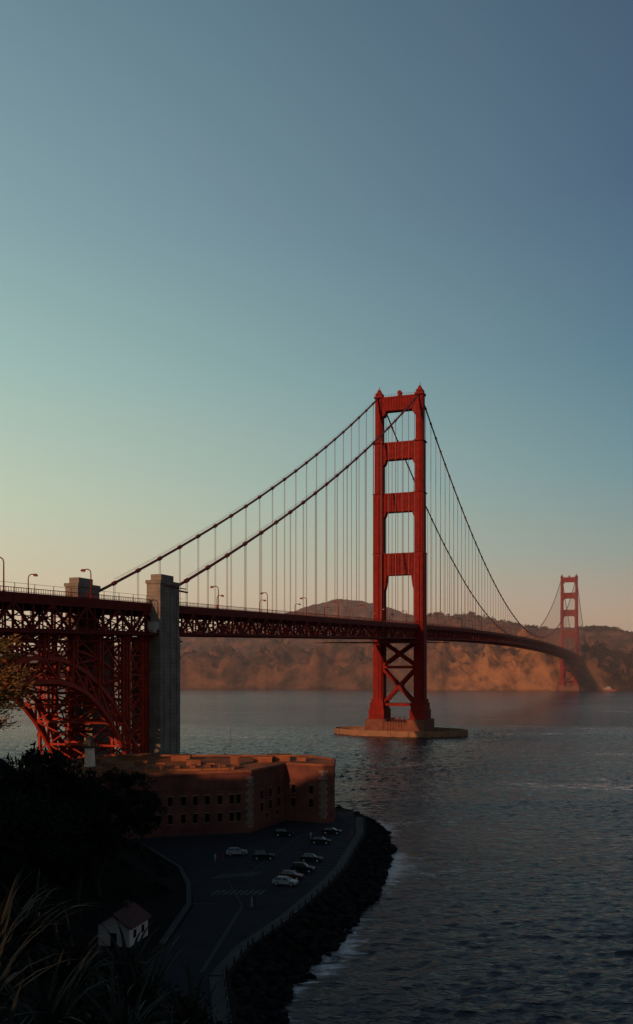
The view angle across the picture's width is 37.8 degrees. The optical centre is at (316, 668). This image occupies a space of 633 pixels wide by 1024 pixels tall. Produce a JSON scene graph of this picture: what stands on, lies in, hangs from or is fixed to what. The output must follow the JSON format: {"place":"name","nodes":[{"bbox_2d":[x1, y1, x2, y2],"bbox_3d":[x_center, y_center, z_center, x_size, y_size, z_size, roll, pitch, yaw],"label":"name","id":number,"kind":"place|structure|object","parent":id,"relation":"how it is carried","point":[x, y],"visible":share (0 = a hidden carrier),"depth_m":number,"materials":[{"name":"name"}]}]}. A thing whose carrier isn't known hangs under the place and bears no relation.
{"place":"outdoors","nodes":[
{"label":"outdoors","id":0,"kind":"place"},
{"bbox_2d":[0,758,385,1023],"bbox_3d":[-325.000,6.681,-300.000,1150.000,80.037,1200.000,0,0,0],"label":"terrain","id":1,"kind":"structure","parent":0,"point":[162,909],"depth_m":147.01,"materials":[{"name":"soil"}]},
{"bbox_2d":[7,976,38,1023],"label":"flax plant","id":2,"kind":"object","parent":1,"relation":"on","point":[10,1018],"visible":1,"depth_m":6.39,"materials":[{"name":"green plant"}]},
{"bbox_2d":[0,634,45,730],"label":"cypress tree","id":3,"kind":"object","parent":1,"relation":"on","point":[6,697],"visible":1,"depth_m":25.09,"materials":[{"name":"green plant"}]},
{"bbox_2d":[2,865,68,937],"bbox_3d":[-4.130,3.123,12.424,1.556,1.080,1.312,0,0,0],"label":"flax plant","id":4,"kind":"object","parent":1,"relation":"on","point":[14,887],"visible":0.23,"depth_m":12.55,"materials":[{"name":"green plant"}]},
{"bbox_2d":[0,868,73,970],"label":"flax plant","id":5,"kind":"object","parent":1,"relation":"on","point":[3,917],"visible":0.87,"depth_m":9.66,"materials":[{"name":"green plant"}]},
{"bbox_2d":[0,901,87,1023],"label":"flax plant","id":6,"kind":"object","parent":1,"relation":"on","point":[4,972],"visible":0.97,"depth_m":7.44,"materials":[{"name":"green plant"}]},
{"bbox_2d":[0,869,98,948],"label":"flax plant","id":7,"kind":"object","parent":1,"relation":"on","point":[34,917],"visible":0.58,"depth_m":11.49,"materials":[{"name":"green plant"}]},
{"bbox_2d":[9,742,98,918],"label":"cypress tree","id":8,"kind":"object","parent":1,"relation":"on","point":[55,763],"visible":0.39,"depth_m":134.41,"materials":[{"name":"green plant"}]},
{"bbox_2d":[0,937,110,1023],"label":"flax plant","id":9,"kind":"object","parent":1,"relation":"on","point":[49,1005],"visible":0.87,"depth_m":8.30,"materials":[{"name":"green plant"}]},
{"bbox_2d":[17,905,132,991],"bbox_3d":[-2.827,3.190,10.339,1.528,1.019,1.114,0,0,-12],"label":"flax plant","id":10,"kind":"object","parent":1,"relation":"on","point":[65,968],"visible":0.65,"depth_m":10.40,"materials":[{"name":"green plant"}]},
{"bbox_2d":[3,757,176,920],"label":"shrubs","id":11,"kind":"object","parent":1,"relation":"on","point":[161,872],"visible":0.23,"depth_m":160.18,"materials":[{"name":"green plant"}]},
{"bbox_2d":[98,916,147,947],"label":"walls","id":12,"kind":"structure","parent":1,"relation":"on","point":[110,922],"depth_m":129.16,"materials":[{"name":"white paint"}]},
{"bbox_2d":[95,900,151,929],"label":"roof","id":13,"kind":"structure","parent":12,"relation":"on","point":[131,916],"depth_m":131.36,"materials":[{"name":"red tile"}]},
{"bbox_2d":[111,924,143,946],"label":"door and windows","id":14,"kind":"structure","parent":12,"relation":"attached to","point":[114,935],"depth_m":129.03,"materials":[{"name":"black glass"}]},
{"bbox_2d":[72,957,177,1023],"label":"flax plant","id":15,"kind":"object","parent":1,"relation":"on","point":[118,1015],"visible":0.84,"depth_m":9.05,"materials":[{"name":"green plant"}]},
{"bbox_2d":[97,766,160,853],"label":"cypress tree","id":16,"kind":"object","parent":1,"relation":"on","point":[125,781],"visible":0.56,"depth_m":164.20,"materials":[{"name":"green plant"}]},
{"bbox_2d":[82,918,180,981],"bbox_3d":[-2.600,3.927,12.514,1.201,0.852,1.509,0,0,38],"label":"flax plant","id":17,"kind":"object","parent":1,"relation":"on","point":[134,958],"visible":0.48,"depth_m":12.63,"materials":[{"name":"green plant"}]},
{"bbox_2d":[0,906,266,1023],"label":"ground cover shrub","id":18,"kind":"object","parent":1,"relation":"on","point":[94,1013],"visible":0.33,"depth_m":10.47,"materials":[{"name":"green plant"}]},
{"bbox_2d":[89,933,184,1014],"bbox_3d":[-2.231,3.674,11.132,1.221,0.951,1.250,0,0,0],"label":"flax plant","id":19,"kind":"object","parent":1,"relation":"on","point":[129,976],"visible":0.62,"depth_m":11.07,"materials":[{"name":"green plant"}]},
{"bbox_2d":[123,789,167,856],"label":"cypress tree","id":20,"kind":"object","parent":1,"relation":"on","point":[150,816],"visible":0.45,"depth_m":177.61,"materials":[{"name":"green plant"}]},
{"bbox_2d":[122,1002,196,1023],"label":"flax plant","id":21,"kind":"object","parent":1,"relation":"on","point":[134,1019],"visible":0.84,"depth_m":8.91,"materials":[{"name":"green plant"}]},
{"bbox_2d":[56,753,335,838],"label":"brick fort","id":22,"kind":"structure","parent":1,"relation":"on","point":[204,794],"depth_m":222.18,"materials":[{"name":"brick"}]},
{"bbox_2d":[83,735,96,766],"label":"lighthouse","id":23,"kind":"object","parent":22,"relation":"on","point":[89,760],"visible":1,"depth_m":225.08,"materials":[{"name":"paint"}]},
{"bbox_2d":[115,783,313,826],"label":"windows","id":24,"kind":"structure","parent":22,"relation":"in","point":[293,785],"depth_m":216.46,"materials":[{"name":"glass"}]},
{"bbox_2d":[230,707,230,764],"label":"flagpole","id":25,"kind":"object","parent":22,"relation":"on","point":[230,735],"visible":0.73,"depth_m":228.95,"materials":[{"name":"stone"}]},
{"bbox_2d":[143,956,248,1023],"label":"flax plant","id":26,"kind":"object","parent":1,"relation":"on","point":[191,1008],"visible":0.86,"depth_m":11.11,"materials":[{"name":"green plant"}]},
{"bbox_2d":[225,817,366,1022],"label":"seawall","id":27,"kind":"object","parent":1,"relation":"on","point":[230,973],"visible":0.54,"depth_m":133.98,"materials":[{"name":"grey concrete"}]},
{"bbox_2d":[232,806,397,1023],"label":"riprap rocks","id":28,"kind":"object","parent":1,"relation":"on","point":[364,885],"visible":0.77,"depth_m":140.07,"materials":[{"name":"black stone"}]},
{"bbox_2d":[126,812,355,1023],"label":"parking lot","id":29,"kind":"structure","parent":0,"point":[203,927],"depth_m":166.46,"materials":[{"name":"grey asphalt"}]},
{"bbox_2d":[138,843,191,943],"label":"kerb","id":30,"kind":"structure","parent":29,"relation":"on","point":[177,920],"depth_m":154.95,"materials":[{"name":"concrete"}]},
{"bbox_2d":[226,847,247,855],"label":"parked car","id":31,"kind":"object","parent":29,"relation":"on","point":[230,851],"visible":1,"depth_m":191.23,"materials":[{"name":"white paint"}]},
{"bbox_2d":[252,850,273,859],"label":"parked car","id":32,"kind":"object","parent":29,"relation":"on","point":[260,854],"visible":1,"depth_m":186.69,"materials":[{"name":"black paint"}]},
{"bbox_2d":[200,836,349,971],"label":"road markings","id":33,"kind":"object","parent":29,"relation":"on","point":[246,891],"visible":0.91,"depth_m":161.14,"materials":[{"name":"paint"}]},
{"bbox_2d":[274,828,292,835],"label":"parked car","id":34,"kind":"object","parent":29,"relation":"on","point":[280,831],"visible":1,"depth_m":213.14,"materials":[{"name":"black paint"}]},
{"bbox_2d":[272,876,297,886],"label":"parked car","id":35,"kind":"object","parent":29,"relation":"on","point":[287,880],"visible":1,"depth_m":164.59,"materials":[{"name":"white paint"}]},
{"bbox_2d":[278,870,303,879],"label":"parked car","id":36,"kind":"object","parent":29,"relation":"on","point":[293,874],"visible":0.77,"depth_m":169.39,"materials":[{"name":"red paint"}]},
{"bbox_2d":[290,862,314,872],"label":"parked car","id":37,"kind":"object","parent":29,"relation":"on","point":[300,866],"visible":0.96,"depth_m":175.34,"materials":[{"name":"black paint"}]},
{"bbox_2d":[300,853,322,862],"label":"parked car","id":38,"kind":"object","parent":29,"relation":"on","point":[304,857],"visible":1,"depth_m":184.89,"materials":[{"name":"black paint"}]},
{"bbox_2d":[310,836,331,843],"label":"parked car","id":39,"kind":"object","parent":29,"relation":"on","point":[318,839],"visible":1,"depth_m":203.85,"materials":[{"name":"black paint"}]},
{"bbox_2d":[322,827,341,834],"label":"parked car","id":40,"kind":"object","parent":29,"relation":"on","point":[325,830],"visible":1,"depth_m":215.81,"materials":[{"name":"black paint"}]},
{"bbox_2d":[209,817,363,1023],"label":"sidewalk","id":41,"kind":"structure","parent":0,"point":[221,1007],"depth_m":131.53,"materials":[{"name":"concrete"}]},
{"bbox_2d":[222,814,363,1022],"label":"railing","id":42,"kind":"object","parent":41,"relation":"on","point":[247,943],"visible":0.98,"depth_m":136.29,"materials":[{"name":"grey metal"}]},
{"bbox_2d":[0,688,632,1023],"bbox_3d":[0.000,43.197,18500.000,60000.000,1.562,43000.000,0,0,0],"label":"water","id":43,"kind":"structure","parent":0,"point":[506,895],"depth_m":228.66,"materials":[{"name":"blue liquid"}]},
{"bbox_2d":[0,384,585,758],"bbox_3d":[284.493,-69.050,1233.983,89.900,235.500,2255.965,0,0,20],"label":"suspension bridge","id":44,"kind":"structure","parent":43,"relation":"in","point":[147,717],"depth_m":324.41,"materials":[{"name":"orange metal"}]},
{"bbox_2d":[0,557,4,590],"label":"street lamp","id":45,"kind":"object","parent":44,"relation":"on","point":[3,575],"visible":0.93,"depth_m":218.48,"materials":[{"name":"red metal"}]},
{"bbox_2d":[28,574,37,591],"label":"street lamp","id":46,"kind":"object","parent":44,"relation":"on","point":[35,575],"visible":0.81,"depth_m":266.45,"materials":[{"name":"red metal"}]},
{"bbox_2d":[81,569,91,596],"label":"street lamp","id":47,"kind":"object","parent":44,"relation":"on","point":[82,570],"visible":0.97,"depth_m":252.40,"materials":[{"name":"red metal"}]},
{"bbox_2d":[210,586,218,608],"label":"street lamp","id":48,"kind":"object","parent":44,"relation":"on","point":[218,594],"visible":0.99,"depth_m":326.00,"materials":[{"name":"red metal"}]},
{"bbox_2d":[602,687,615,690],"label":"tugboat","id":49,"kind":"object","parent":43,"relation":"on","point":[607,689],"visible":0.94,"depth_m":1767.21,"materials":[{"name":"paint"}]},
{"bbox_2d":[0,599,632,690],"bbox_3d":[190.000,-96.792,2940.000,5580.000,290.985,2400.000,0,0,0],"label":"headland hills","id":50,"kind":"structure","parent":0,"point":[244,663],"depth_m":1970.97,"materials":[{"name":"brown soil"}]},
{"bbox_2d":[428,611,632,689],"bbox_3d":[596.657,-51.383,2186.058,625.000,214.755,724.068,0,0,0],"label":"distant trees","id":51,"kind":"object","parent":50,"relation":"on","point":[596,652],"visible":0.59,"depth_m":1904.51,"materials":[{"name":"green plant"}]},
{"bbox_2d":[0,0,632,652],"label":"sky","id":52,"kind":"structure","parent":0,"point":[227,226],"materials":[{"name":"blue"}]}
]}

